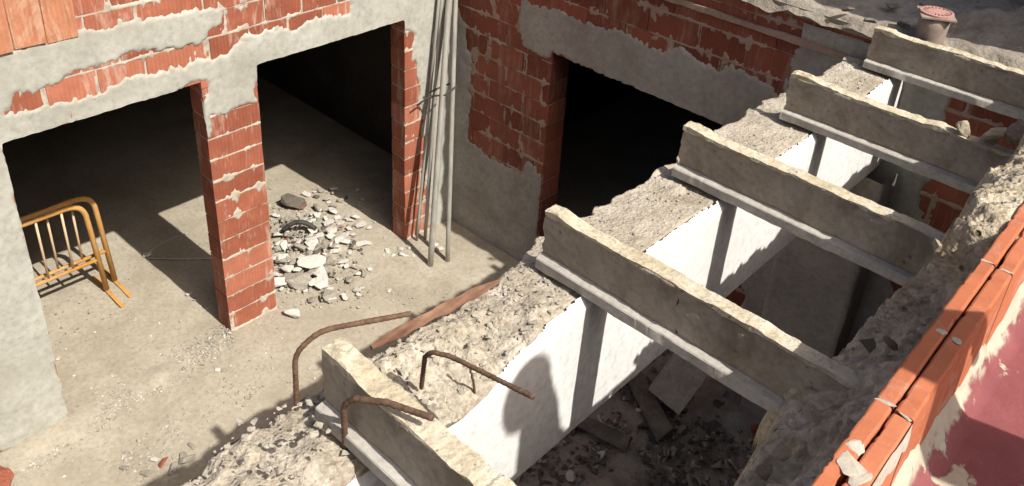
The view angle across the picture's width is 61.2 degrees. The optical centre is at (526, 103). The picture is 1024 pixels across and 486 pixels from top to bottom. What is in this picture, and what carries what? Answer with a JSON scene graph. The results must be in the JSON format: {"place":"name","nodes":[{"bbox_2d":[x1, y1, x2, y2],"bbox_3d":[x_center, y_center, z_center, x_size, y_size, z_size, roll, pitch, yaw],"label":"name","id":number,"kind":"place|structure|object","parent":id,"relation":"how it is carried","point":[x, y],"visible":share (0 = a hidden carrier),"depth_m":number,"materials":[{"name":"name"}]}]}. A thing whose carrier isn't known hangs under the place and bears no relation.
{"place":"outdoors","nodes":[
{"label":"outdoors","id":0,"kind":"place"},
{"bbox_2d":[0,75,723,485],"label":"ground","id":1,"kind":"structure","parent":0,"point":[132,171],"depth_m":6.78,"materials":[{"name":"concrete"}]},
{"bbox_2d":[0,466,13,485],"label":"brick scrap","id":2,"kind":"object","parent":1,"relation":"on","point":[6,476],"visible":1,"depth_m":4.86,"materials":[{"name":"brick"}]},
{"bbox_2d":[21,205,124,307],"bbox_3d":[-3.647,1.282,5.595,0.470,0.813,1.788,25,34,36],"label":"crowd barrier","id":3,"kind":"object","parent":1,"relation":"on","point":[103,281],"visible":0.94,"depth_m":6.04,"materials":[{"name":"metal"}]},
{"bbox_2d":[19,196,132,297],"bbox_3d":[-3.634,1.232,5.693,0.470,0.813,1.788,25,34,36],"label":"crowd barrier","id":4,"kind":"object","parent":1,"relation":"on","point":[111,275],"visible":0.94,"depth_m":6.12,"materials":[{"name":"metal"}]},
{"bbox_2d":[119,465,129,470],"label":"stone","id":5,"kind":"object","parent":1,"relation":"on","point":[122,467],"visible":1,"depth_m":5.02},
{"bbox_2d":[140,470,152,477],"bbox_3d":[-2.192,2.135,4.999,0.074,0.027,0.048,14,19,-21],"label":"stone","id":6,"kind":"object","parent":1,"relation":"on","point":[146,473],"visible":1,"depth_m":4.99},
{"bbox_2d":[150,457,159,461],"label":"stone","id":7,"kind":"object","parent":1,"relation":"on","point":[155,459],"visible":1,"depth_m":5.08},
{"bbox_2d":[158,457,167,468],"bbox_3d":[-2.128,2.098,5.072,0.049,0.024,0.074,15,47,35],"label":"stone","id":8,"kind":"object","parent":1,"relation":"on","point":[161,462],"visible":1,"depth_m":5.06,"materials":[{"name":"brick"}]},
{"bbox_2d":[168,461,177,474],"bbox_3d":[-2.050,2.123,5.030,0.045,0.034,0.086,15,38,8],"label":"stone","id":9,"kind":"object","parent":1,"relation":"on","point":[173,469],"visible":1,"depth_m":5.02,"materials":[{"name":"stone"}]},
{"bbox_2d":[29,305,319,477],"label":"white crumbs","id":10,"kind":"object","parent":1,"relation":"on","point":[33,463],"visible":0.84,"depth_m":5.62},
{"bbox_2d":[146,232,210,259],"bbox_3d":[-2.729,1.178,6.788,0.476,0.030,0.396,25,34,36],"label":"string","id":11,"kind":"object","parent":1,"relation":"on","point":[174,258],"visible":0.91,"depth_m":6.75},
{"bbox_2d":[179,454,195,463],"bbox_3d":[-1.996,2.088,5.093,0.098,0.048,0.057,-11,45,-26],"label":"stone","id":12,"kind":"object","parent":1,"relation":"on","point":[186,459],"visible":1,"depth_m":5.08,"materials":[{"name":"stone"}]},
{"bbox_2d":[188,442,195,449],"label":"stone","id":13,"kind":"object","parent":1,"relation":"on","point":[191,446],"visible":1,"depth_m":5.18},
{"bbox_2d":[0,0,452,452],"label":"courtyard wall","id":14,"kind":"structure","parent":1,"relation":"on","point":[62,62],"depth_m":5.20,"materials":[{"name":"red brick"}]},
{"bbox_2d":[0,238,471,485],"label":"scattered grit","id":15,"kind":"object","parent":1,"relation":"on","point":[129,391],"visible":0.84,"depth_m":5.46,"materials":[{"name":"gravel"}]},
{"bbox_2d":[321,289,337,302],"bbox_3d":[-1.470,1.422,6.420,0.133,0.075,0.095,20,48,18],"label":"concrete chunk","id":16,"kind":"object","parent":15,"relation":"on","point":[327,294],"visible":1,"depth_m":6.41,"materials":[{"name":"concrete"}]},
{"bbox_2d":[284,308,300,317],"bbox_3d":[-1.687,1.503,6.243,0.135,0.041,0.064,17,41,13],"label":"plaster chunk","id":17,"kind":"object","parent":1,"relation":"on","point":[294,312],"visible":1,"depth_m":6.22,"materials":[{"name":"concrete"}]},
{"bbox_2d":[301,191,310,196],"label":"plaster chunk","id":18,"kind":"object","parent":1,"relation":"on","point":[305,193],"visible":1,"depth_m":7.61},
{"bbox_2d":[271,226,353,287],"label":"rubble dust","id":19,"kind":"object","parent":1,"relation":"on","point":[335,256],"visible":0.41,"depth_m":6.86,"materials":[{"name":"concrete"}]},
{"bbox_2d":[313,203,319,211],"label":"concrete chunk","id":20,"kind":"object","parent":1,"relation":"on","point":[316,207],"visible":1,"depth_m":7.40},
{"bbox_2d":[257,24,392,153],"bbox_3d":[-5.048,-0.268,6.581,5.941,2.495,7.200,25,34,36],"label":"dark room","id":21,"kind":"object","parent":1,"relation":"on","point":[346,82],"visible":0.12,"depth_m":8.51,"materials":[{"name":"black"}]},
{"bbox_2d":[324,218,333,225],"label":"plaster chunk","id":22,"kind":"object","parent":1,"relation":"on","point":[328,221],"visible":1,"depth_m":7.21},
{"bbox_2d":[268,186,391,309],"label":"rubble gravel","id":23,"kind":"structure","parent":1,"relation":"on","point":[304,251],"depth_m":6.91,"materials":[{"name":"gravel"}]},
{"bbox_2d":[270,224,279,232],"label":"concrete chunk","id":24,"kind":"object","parent":23,"relation":"on","point":[273,229],"visible":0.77,"depth_m":7.09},
{"bbox_2d":[273,245,282,252],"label":"concrete chunk","id":25,"kind":"object","parent":23,"relation":"on","point":[277,248],"visible":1,"depth_m":6.85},
{"bbox_2d":[273,231,283,235],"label":"plaster chunk","id":26,"kind":"object","parent":23,"relation":"on","point":[278,233],"visible":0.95,"depth_m":7.01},
{"bbox_2d":[274,277,286,286],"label":"plaster chunk","id":27,"kind":"object","parent":23,"relation":"on","point":[279,281],"visible":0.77,"depth_m":6.48,"materials":[{"name":"paint"}]},
{"bbox_2d":[275,258,287,262],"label":"concrete chunk","id":28,"kind":"object","parent":23,"relation":"on","point":[283,260],"visible":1,"depth_m":6.71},
{"bbox_2d":[279,240,287,250],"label":"plaster chunk","id":29,"kind":"object","parent":23,"relation":"on","point":[283,244],"visible":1,"depth_m":6.87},
{"bbox_2d":[277,253,289,261],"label":"plaster chunk","id":30,"kind":"object","parent":23,"relation":"on","point":[281,256],"visible":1,"depth_m":6.74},
{"bbox_2d":[281,265,293,272],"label":"plaster chunk","id":31,"kind":"object","parent":23,"relation":"on","point":[287,268],"visible":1,"depth_m":6.63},
{"bbox_2d":[282,232,294,237],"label":"concrete chunk","id":32,"kind":"object","parent":23,"relation":"on","point":[288,234],"visible":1,"depth_m":6.98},
{"bbox_2d":[280,193,304,208],"bbox_3d":[-2.005,0.843,7.433,0.227,0.070,0.122,20,52,5],"label":"concrete chunk","id":33,"kind":"object","parent":23,"relation":"on","point":[290,200],"visible":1,"depth_m":7.41,"materials":[{"name":"concrete"}]},
{"bbox_2d":[292,266,301,271],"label":"plaster chunk","id":34,"kind":"object","parent":23,"relation":"on","point":[298,269],"visible":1,"depth_m":6.62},
{"bbox_2d":[283,272,311,289],"bbox_3d":[-1.727,1.339,6.547,0.253,0.089,0.142,5,27,3],"label":"concrete chunk","id":35,"kind":"object","parent":23,"relation":"on","point":[299,280],"visible":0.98,"depth_m":6.51,"materials":[{"name":"concrete"}]},
{"bbox_2d":[281,220,316,232],"bbox_3d":[-1.842,0.987,7.013,0.286,0.104,0.050,-1,28,-10],"label":"rubber hose","id":36,"kind":"object","parent":23,"relation":"on","point":[285,228],"visible":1,"depth_m":6.99,"materials":[{"name":"rubber"}]},
{"bbox_2d":[293,243,305,249],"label":"concrete chunk","id":37,"kind":"object","parent":23,"relation":"on","point":[300,246],"visible":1,"depth_m":6.80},
{"bbox_2d":[305,239,315,246],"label":"plaster chunk","id":38,"kind":"object","parent":23,"relation":"on","point":[308,242],"visible":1,"depth_m":6.84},
{"bbox_2d":[297,254,326,268],"bbox_3d":[-1.657,1.215,6.676,0.206,0.045,0.152,12,42,3],"label":"plaster chunk","id":39,"kind":"object","parent":23,"relation":"on","point":[313,261],"visible":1,"depth_m":6.66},
{"bbox_2d":[312,246,321,253],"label":"concrete chunk","id":40,"kind":"object","parent":23,"relation":"on","point":[317,251],"visible":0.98,"depth_m":6.78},
{"bbox_2d":[312,269,322,275],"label":"plaster chunk","id":41,"kind":"object","parent":23,"relation":"on","point":[317,272],"visible":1,"depth_m":6.60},
{"bbox_2d":[314,273,327,288],"bbox_3d":[-1.545,1.341,6.550,0.108,0.041,0.153,16,41,11],"label":"plaster chunk","id":42,"kind":"object","parent":23,"relation":"on","point":[321,281],"visible":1,"depth_m":6.53,"materials":[{"name":"paint"}]},
{"bbox_2d":[317,265,326,272],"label":"plaster chunk","id":43,"kind":"object","parent":23,"relation":"on","point":[322,269],"visible":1,"depth_m":6.64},
{"bbox_2d":[321,239,327,248],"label":"concrete chunk","id":44,"kind":"object","parent":23,"relation":"on","point":[324,243],"visible":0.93,"depth_m":6.88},
{"bbox_2d":[324,255,331,265],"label":"concrete chunk","id":45,"kind":"object","parent":23,"relation":"on","point":[328,259],"visible":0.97,"depth_m":6.72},
{"bbox_2d":[324,265,331,272],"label":"concrete chunk","id":46,"kind":"object","parent":23,"relation":"on","point":[328,268],"visible":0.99,"depth_m":6.66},
{"bbox_2d":[326,226,333,233],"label":"plaster chunk","id":47,"kind":"object","parent":23,"relation":"on","point":[330,229],"visible":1,"depth_m":7.09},
{"bbox_2d":[326,233,334,238],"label":"plaster chunk","id":48,"kind":"object","parent":23,"relation":"on","point":[330,235],"visible":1,"depth_m":7.04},
{"bbox_2d":[334,235,342,243],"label":"plaster chunk","id":49,"kind":"object","parent":23,"relation":"on","point":[338,239],"visible":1,"depth_m":7.00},
{"bbox_2d":[337,259,347,263],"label":"plaster chunk","id":50,"kind":"object","parent":23,"relation":"on","point":[342,261],"visible":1,"depth_m":6.77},
{"bbox_2d":[340,237,349,243],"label":"plaster chunk","id":51,"kind":"object","parent":23,"relation":"on","point":[345,240],"visible":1,"depth_m":7.00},
{"bbox_2d":[346,276,354,282],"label":"concrete chunk","id":52,"kind":"object","parent":23,"relation":"on","point":[350,279],"visible":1,"depth_m":6.60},
{"bbox_2d":[356,240,367,246],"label":"plaster chunk","id":53,"kind":"object","parent":23,"relation":"on","point":[361,243],"visible":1,"depth_m":7.02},
{"bbox_2d":[328,207,336,213],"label":"plaster chunk","id":54,"kind":"object","parent":1,"relation":"on","point":[332,210],"visible":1,"depth_m":7.38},
{"bbox_2d":[355,220,366,227],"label":"plaster chunk","id":55,"kind":"object","parent":1,"relation":"on","point":[360,223],"visible":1,"depth_m":7.24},
{"bbox_2d":[357,201,365,208],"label":"concrete chunk","id":56,"kind":"object","parent":1,"relation":"on","point":[360,204],"visible":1,"depth_m":7.51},
{"bbox_2d":[361,269,366,276],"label":"concrete chunk","id":57,"kind":"object","parent":1,"relation":"on","point":[363,273],"visible":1,"depth_m":6.69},
{"bbox_2d":[415,0,439,240],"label":"steel tube","id":58,"kind":"object","parent":1,"relation":"on","point":[428,111],"visible":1,"depth_m":6.73,"materials":[{"name":"metal"}]},
{"bbox_2d":[423,0,443,239],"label":"steel tube","id":59,"kind":"object","parent":1,"relation":"on","point":[433,116],"visible":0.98,"depth_m":6.75,"materials":[{"name":"metal"}]},
{"bbox_2d":[427,0,451,266],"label":"steel tube","id":60,"kind":"object","parent":1,"relation":"on","point":[443,80],"visible":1,"depth_m":6.59,"materials":[{"name":"metal"}]},
{"bbox_2d":[416,83,456,106],"bbox_3d":[-0.680,-0.077,6.597,0.304,0.164,0.147,3,27,-3],"label":"wire tie","id":61,"kind":"object","parent":60,"relation":"attached to","point":[426,98],"visible":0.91,"depth_m":6.57,"materials":[{"name":"metal"}]},
{"bbox_2d":[445,0,457,261],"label":"steel tube","id":62,"kind":"object","parent":1,"relation":"on","point":[451,121],"visible":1,"depth_m":6.64,"materials":[{"name":"metal"}]},
{"bbox_2d":[451,0,1017,343],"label":"shaded wall","id":63,"kind":"structure","parent":1,"relation":"on","point":[723,62],"depth_m":5.59,"materials":[{"name":"concrete"}]},
{"bbox_2d":[180,56,902,485],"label":"concrete beam","id":64,"kind":"structure","parent":63,"relation":"attached to","point":[572,362],"depth_m":2.70,"materials":[{"name":"white paint"}]},
{"bbox_2d":[292,311,410,410],"bbox_3d":[-0.450,0.692,2.235,0.308,0.327,0.025,-7,29,-21],"label":"bent rebar","id":65,"kind":"object","parent":64,"relation":"attached to","point":[313,336],"visible":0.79,"depth_m":2.16,"materials":[{"name":"metal"}]},
{"bbox_2d":[340,395,433,449],"bbox_3d":[-0.334,0.776,1.991,0.281,0.320,0.043,20,31,28],"label":"bent rebar","id":66,"kind":"object","parent":64,"relation":"attached to","point":[346,403],"visible":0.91,"depth_m":1.94,"materials":[{"name":"metal"}]},
{"bbox_2d":[315,337,516,485],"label":"concrete joist","id":67,"kind":"object","parent":64,"relation":"on","point":[387,446],"visible":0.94,"depth_m":1.98,"materials":[{"name":"concrete"}]},
{"bbox_2d":[370,280,499,349],"bbox_3d":[-0.248,0.589,2.437,0.430,0.052,0.041,-17,34,-35],"label":"wood splinter","id":68,"kind":"object","parent":64,"relation":"on","point":[442,309],"visible":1,"depth_m":2.42,"materials":[{"name":"wood"}]},
{"bbox_2d":[469,368,475,393],"bbox_3d":[-0.145,0.755,2.359,0.012,0.146,0.041,20,31,29],"label":"bent rebar","id":69,"kind":"object","parent":64,"relation":"attached to","point":[473,380],"visible":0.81,"depth_m":2.35,"materials":[{"name":"metal"}]},
{"bbox_2d":[419,350,534,399],"bbox_3d":[-0.145,0.715,2.127,0.392,0.263,0.049,25,34,36],"label":"bent rebar","id":70,"kind":"object","parent":64,"relation":"attached to","point":[503,382],"visible":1,"depth_m":2.08,"materials":[{"name":"metal"}]},
{"bbox_2d":[184,63,874,485],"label":"beam grit","id":71,"kind":"object","parent":64,"relation":"on","point":[312,433],"visible":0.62,"depth_m":2.37,"materials":[{"name":"gravel"}]},
{"bbox_2d":[535,204,860,415],"bbox_3d":[0.463,0.595,2.432,1.071,0.228,0.123,25,34,36],"label":"concrete joist","id":72,"kind":"object","parent":64,"relation":"on","point":[757,360],"visible":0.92,"depth_m":2.40,"materials":[{"name":"concrete"}]},
{"bbox_2d":[671,121,944,285],"bbox_3d":[0.994,0.355,2.976,1.084,0.226,0.123,25,34,36],"label":"concrete joist","id":73,"kind":"object","parent":64,"relation":"on","point":[889,244],"visible":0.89,"depth_m":2.96,"materials":[{"name":"concrete"}]},
{"bbox_2d":[779,70,1014,193],"bbox_3d":[1.527,0.133,3.471,1.037,0.234,0.123,25,34,36],"label":"concrete joist","id":74,"kind":"object","parent":64,"relation":"on","point":[944,153],"visible":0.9,"depth_m":3.48,"materials":[{"name":"concrete"}]},
{"bbox_2d":[956,120,969,136],"bbox_3d":[1.668,0.097,3.301,0.047,0.073,0.064,-13,61,16],"label":"mortar lump","id":75,"kind":"object","parent":74,"relation":"on","point":[963,128],"visible":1,"depth_m":3.28,"materials":[{"name":"concrete"}]},
{"bbox_2d":[979,127,1006,144],"bbox_3d":[1.735,0.116,3.220,0.110,0.096,0.058,-24,63,6],"label":"mortar lump","id":76,"kind":"object","parent":74,"relation":"on","point":[992,136],"visible":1,"depth_m":3.19,"materials":[{"name":"concrete"}]},
{"bbox_2d":[1006,119,1023,144],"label":"mortar lump","id":77,"kind":"object","parent":74,"relation":"on","point":[1014,132],"visible":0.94,"depth_m":3.16,"materials":[{"name":"concrete"}]},
{"bbox_2d":[862,25,1023,120],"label":"concrete joist","id":78,"kind":"object","parent":64,"relation":"on","point":[967,77],"visible":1,"depth_m":4.08,"materials":[{"name":"concrete"}]},
{"bbox_2d":[742,0,1023,70],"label":"old roof slab","id":79,"kind":"structure","parent":63,"relation":"on","point":[991,30],"depth_m":4.45,"materials":[{"name":"concrete"}]},
{"bbox_2d":[842,6,854,11],"bbox_3d":[1.674,-0.492,4.482,0.071,0.046,0.025,-5,72,-5],"label":"stone","id":80,"kind":"object","parent":79,"relation":"on","point":[846,9],"visible":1,"depth_m":4.47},
{"bbox_2d":[863,17,876,23],"bbox_3d":[1.729,-0.418,4.350,0.070,0.024,0.036,9,28,10],"label":"stone","id":81,"kind":"object","parent":79,"relation":"on","point":[869,20],"visible":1,"depth_m":4.34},
{"bbox_2d":[886,3,900,9],"bbox_3d":[1.941,-0.514,4.570,0.083,0.030,0.047,-9,30,-23],"label":"stone","id":82,"kind":"object","parent":79,"relation":"on","point":[892,6],"visible":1,"depth_m":4.56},
{"bbox_2d":[897,21,909,26],"bbox_3d":[1.891,-0.400,4.337,0.043,0.022,0.066,26,-1,-44],"label":"stone","id":83,"kind":"object","parent":79,"relation":"on","point":[901,23],"visible":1,"depth_m":4.33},
{"bbox_2d":[914,6,956,45],"bbox_3d":[1.985,-0.362,4.233,0.160,0.198,0.160,10,28,11],"label":"floor drain","id":84,"kind":"object","parent":79,"relation":"on","point":[933,24],"visible":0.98,"depth_m":4.17,"materials":[{"name":"pink plastic"}]},
{"bbox_2d":[740,173,898,419],"bbox_3d":[1.657,1.216,5.082,0.484,2.060,0.212,25,34,36],"label":"pilaster","id":85,"kind":"object","parent":1,"relation":"on","point":[814,295],"visible":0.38,"depth_m":4.91,"materials":[{"name":"paint"}]},
{"bbox_3d":[0.752,2.188,2.796,0.180,2.287,5.075,25,34,36],"label":"cellar wall","id":86,"kind":"object","parent":1,"relation":"on","visible":0},
{"bbox_2d":[734,134,1023,485],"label":"broken slab edge","id":87,"kind":"object","parent":86,"relation":"on","point":[908,313],"visible":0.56,"depth_m":2.18,"materials":[{"name":"concrete"}]},
{"bbox_2d":[755,463,772,480],"bbox_3d":[0.482,0.744,1.746,0.039,0.022,0.040,-9,11,38],"label":"mortar lump","id":88,"kind":"object","parent":87,"relation":"on","point":[763,471],"visible":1,"depth_m":1.74,"materials":[{"name":"concrete"}]},
{"bbox_2d":[771,440,790,461],"bbox_3d":[0.564,0.770,1.910,0.045,0.026,0.037,-14,32,-32],"label":"mortar lump","id":89,"kind":"object","parent":87,"relation":"on","point":[780,451],"visible":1,"depth_m":1.91,"materials":[{"name":"concrete"}]},
{"bbox_2d":[806,405,821,423],"bbox_3d":[0.676,0.727,2.024,0.026,0.024,0.045,-4,28,-16],"label":"mortar lump","id":90,"kind":"object","parent":87,"relation":"on","point":[814,414],"visible":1,"depth_m":2.02,"materials":[{"name":"concrete"}]},
{"bbox_2d":[859,338,875,352],"bbox_3d":[0.891,0.624,2.253,0.035,0.024,0.041,-35,84,-26],"label":"mortar lump","id":91,"kind":"object","parent":87,"relation":"on","point":[869,344],"visible":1,"depth_m":2.25,"materials":[{"name":"concrete"}]},
{"bbox_2d":[883,336,897,350],"bbox_3d":[0.915,0.600,2.168,0.042,0.020,0.038,44,21,-21],"label":"mortar lump","id":92,"kind":"object","parent":87,"relation":"on","point":[892,344],"visible":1,"depth_m":2.16,"materials":[{"name":"concrete"}]},
{"bbox_2d":[810,203,1023,485],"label":"tile parapet","id":93,"kind":"structure","parent":87,"relation":"on","point":[888,433],"depth_m":1.71,"materials":[{"name":"brick"}]},
{"bbox_2d":[932,238,941,251],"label":"mortar lump","id":94,"kind":"object","parent":87,"relation":"on","point":[937,245],"visible":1,"depth_m":2.20,"materials":[{"name":"concrete"}]},
{"bbox_2d":[949,217,965,228],"bbox_3d":[1.113,0.312,2.230,0.020,0.042,0.038,37,4,-9],"label":"mortar lump","id":95,"kind":"object","parent":87,"relation":"on","point":[955,221],"visible":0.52,"depth_m":2.23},
{"bbox_2d":[981,183,993,187],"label":"mortar lump","id":96,"kind":"object","parent":87,"relation":"on","point":[987,185],"visible":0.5,"depth_m":2.40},
{"bbox_2d":[513,349,761,485],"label":"pit dirt","id":97,"kind":"structure","parent":0,"point":[629,467],"depth_m":5.29,"materials":[{"name":"soil"}]},
{"bbox_2d":[539,480,552,484],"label":"concrete chunk","id":98,"kind":"object","parent":97,"relation":"on","point":[543,482],"visible":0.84,"depth_m":4.93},
{"bbox_2d":[566,470,575,481],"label":"plaster chunk","id":99,"kind":"object","parent":97,"relation":"on","point":[570,476],"visible":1,"depth_m":4.99,"materials":[{"name":"paint"}]},
{"bbox_2d":[596,450,604,460],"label":"plaster chunk","id":100,"kind":"object","parent":97,"relation":"on","point":[602,453],"visible":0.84,"depth_m":5.15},
{"bbox_2d":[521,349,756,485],"bbox_3d":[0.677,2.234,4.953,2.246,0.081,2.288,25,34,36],"label":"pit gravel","id":101,"kind":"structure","parent":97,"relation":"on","point":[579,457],"depth_m":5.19,"materials":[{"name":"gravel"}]},
{"bbox_2d":[577,417,632,451],"bbox_3d":[0.439,1.986,5.263,0.428,0.054,0.118,13,36,29],"label":"wood plank","id":102,"kind":"object","parent":101,"relation":"on","point":[613,436],"visible":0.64,"depth_m":5.22,"materials":[{"name":"wood"}]},
{"bbox_2d":[641,455,650,462],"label":"concrete chunk","id":103,"kind":"object","parent":97,"relation":"on","point":[645,459],"visible":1,"depth_m":5.12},
{"bbox_2d":[628,371,672,440],"bbox_3d":[0.763,1.870,5.445,0.122,0.070,0.529,-11,37,-15],"label":"wood plank","id":104,"kind":"object","parent":97,"relation":"on","point":[652,411],"visible":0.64,"depth_m":5.39,"materials":[{"name":"wood"}]},
{"bbox_2d":[657,450,668,461],"bbox_3d":[0.820,2.138,5.226,0.118,0.039,0.096,-52,19,-18],"label":"plaster chunk","id":105,"kind":"object","parent":97,"relation":"on","point":[663,460],"visible":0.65,"depth_m":5.20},
{"bbox_2d":[663,446,667,455],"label":"concrete chunk","id":106,"kind":"object","parent":105,"relation":"on","point":[665,452],"visible":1,"depth_m":5.18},
{"bbox_2d":[648,353,707,414],"bbox_3d":[0.970,1.729,5.449,0.255,0.044,0.371,37,70,21],"label":"broken slab","id":107,"kind":"object","parent":97,"relation":"on","point":[676,383],"depth_m":5.43,"materials":[{"name":"concrete"}]},
{"bbox_2d":[676,424,685,434],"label":"concrete chunk","id":108,"kind":"object","parent":97,"relation":"on","point":[681,429],"visible":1,"depth_m":5.34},
{"bbox_2d":[686,474,693,485],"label":"concrete chunk","id":109,"kind":"object","parent":97,"relation":"on","point":[689,480],"visible":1,"depth_m":5.00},
{"bbox_2d":[701,420,720,435],"bbox_3d":[1.163,2.033,5.421,0.126,0.046,0.090,-23,70,9],"label":"concrete chunk","id":110,"kind":"object","parent":97,"relation":"on","point":[714,425],"visible":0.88,"depth_m":5.41,"materials":[{"name":"concrete"}]},
{"bbox_2d":[710,460,723,468],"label":"concrete chunk","id":111,"kind":"object","parent":97,"relation":"on","point":[719,464],"visible":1,"depth_m":5.12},
{"bbox_2d":[713,399,724,407],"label":"concrete chunk","id":112,"kind":"object","parent":97,"relation":"on","point":[717,403],"visible":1,"depth_m":5.53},
{"bbox_2d":[721,390,728,396],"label":"concrete chunk","id":113,"kind":"object","parent":97,"relation":"on","point":[724,393],"visible":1,"depth_m":5.62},
{"bbox_2d":[724,459,732,468],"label":"plaster chunk","id":114,"kind":"object","parent":97,"relation":"on","point":[726,465],"visible":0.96,"depth_m":5.18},
{"bbox_2d":[751,424,757,433],"bbox_3d":[1.424,2.031,5.409,0.044,0.029,0.070,6,61,40],"label":"brick scrap","id":115,"kind":"object","parent":97,"relation":"on","point":[754,427],"visible":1,"depth_m":5.40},
{"bbox_2d":[892,282,1023,485],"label":"terrace floor","id":116,"kind":"structure","parent":0,"point":[974,436],"depth_m":1.91,"materials":[{"name":"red paint"}]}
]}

